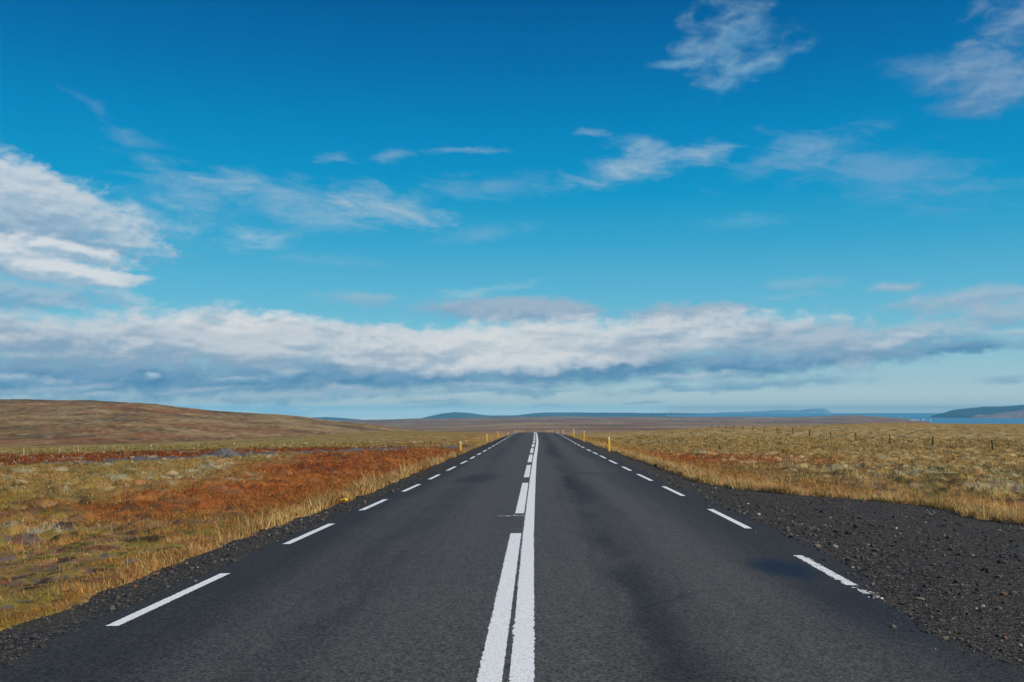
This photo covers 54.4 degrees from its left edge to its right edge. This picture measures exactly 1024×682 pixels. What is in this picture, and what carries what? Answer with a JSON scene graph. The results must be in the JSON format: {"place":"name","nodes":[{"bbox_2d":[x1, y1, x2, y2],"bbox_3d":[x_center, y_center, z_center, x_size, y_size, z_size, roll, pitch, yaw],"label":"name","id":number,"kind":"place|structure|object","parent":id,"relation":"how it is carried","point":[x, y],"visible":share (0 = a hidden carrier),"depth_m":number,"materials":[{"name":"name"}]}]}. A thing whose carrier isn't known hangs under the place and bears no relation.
{"place":"outdoors","nodes":[
{"label":"outdoors","id":0,"kind":"place"},
{"bbox_2d":[0,399,420,445],"bbox_3d":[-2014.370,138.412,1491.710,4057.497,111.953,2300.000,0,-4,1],"label":"hill","id":1,"kind":"structure","parent":0,"point":[29,422],"depth_m":808.55,"materials":[{"name":"brown plant"}]},
{"bbox_2d":[312,412,700,419],"bbox_3d":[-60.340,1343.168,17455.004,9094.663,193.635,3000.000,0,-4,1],"label":"mountains","id":2,"kind":"structure","parent":0,"point":[471,415],"depth_m":16928.84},
{"bbox_2d":[0,432,1023,681],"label":"road","id":3,"kind":"structure","parent":0,"point":[534,556],"depth_m":9.44,"materials":[{"name":"grey asphalt"}]},
{"bbox_2d":[0,415,1023,630],"bbox_3d":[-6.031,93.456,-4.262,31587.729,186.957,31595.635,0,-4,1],"label":"ground","id":4,"kind":"structure","parent":0,"point":[456,430],"depth_m":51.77,"materials":[{"name":"brown plant"}]},
{"bbox_2d":[12,438,370,453],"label":"wire fence","id":5,"kind":"object","parent":4,"relation":"on","point":[128,447],"visible":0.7,"depth_m":112.53,"materials":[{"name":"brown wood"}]},
{"bbox_2d":[0,433,513,665],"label":"gravel shoulder","id":6,"kind":"object","parent":4,"relation":"on","point":[52,628],"visible":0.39,"depth_m":11.35},
{"bbox_2d":[109,605,115,610],"bbox_3d":[-3.830,2.562,9.536,0.057,0.073,0.075,0,-4,-7],"label":"stone","id":7,"kind":"object","parent":6,"relation":"on","point":[111,607],"visible":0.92,"depth_m":9.52,"materials":[{"name":"grey stone"}]},
{"bbox_2d":[41,437,501,463],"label":"reddish heath vegetation","id":8,"kind":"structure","parent":4,"relation":"on","point":[138,458],"depth_m":75.88,"materials":[{"name":"heath plants"},{"name":"dry grass"}]},
{"bbox_2d":[209,448,247,456],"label":"gravel heap","id":9,"kind":"object","parent":8,"relation":"on","point":[224,452],"visible":0.55,"depth_m":75.49,"materials":[{"name":"grey gravel"}]},
{"bbox_2d":[559,433,1023,666],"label":"gravel layby","id":10,"kind":"structure","parent":4,"relation":"on","point":[921,565],"depth_m":14.21,"materials":[{"name":"grey gravel"}]},
{"bbox_2d":[718,424,1021,449],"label":"wire fence","id":11,"kind":"object","parent":4,"relation":"on","point":[855,438],"visible":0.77,"depth_m":116.47,"materials":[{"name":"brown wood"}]},
{"bbox_2d":[0,470,1023,681],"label":"loose gravel","id":12,"kind":"structure","parent":0,"point":[918,594],"depth_m":13.29,"materials":[{"name":"black gravel"}]},
{"bbox_2d":[0,0,1023,419],"label":"sky","id":13,"kind":"structure","parent":0,"point":[351,209],"materials":[{"name":"blue"}]},
{"bbox_2d":[720,409,831,413],"bbox_3d":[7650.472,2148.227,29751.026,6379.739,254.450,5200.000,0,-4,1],"label":"mountains","id":14,"kind":"structure","parent":0,"point":[815,411],"depth_m":28557.71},
{"bbox_2d":[666,413,1023,423],"bbox_3d":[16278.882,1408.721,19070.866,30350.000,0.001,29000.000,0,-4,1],"label":"water","id":15,"kind":"structure","parent":0,"point":[924,416],"depth_m":12037.13,"materials":[{"name":"blue liquid"}]},
{"bbox_2d":[929,405,1023,417],"bbox_3d":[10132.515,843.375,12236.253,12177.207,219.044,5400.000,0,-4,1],"label":"headland","id":16,"kind":"structure","parent":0,"point":[966,413],"depth_m":10845.06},
{"bbox_2d":[970,409,1023,417],"bbox_3d":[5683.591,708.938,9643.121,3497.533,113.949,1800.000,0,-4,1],"label":"headland fields","id":17,"kind":"structure","parent":0,"point":[1012,414],"depth_m":9130.08,"materials":[{"name":"grey"}]}
]}

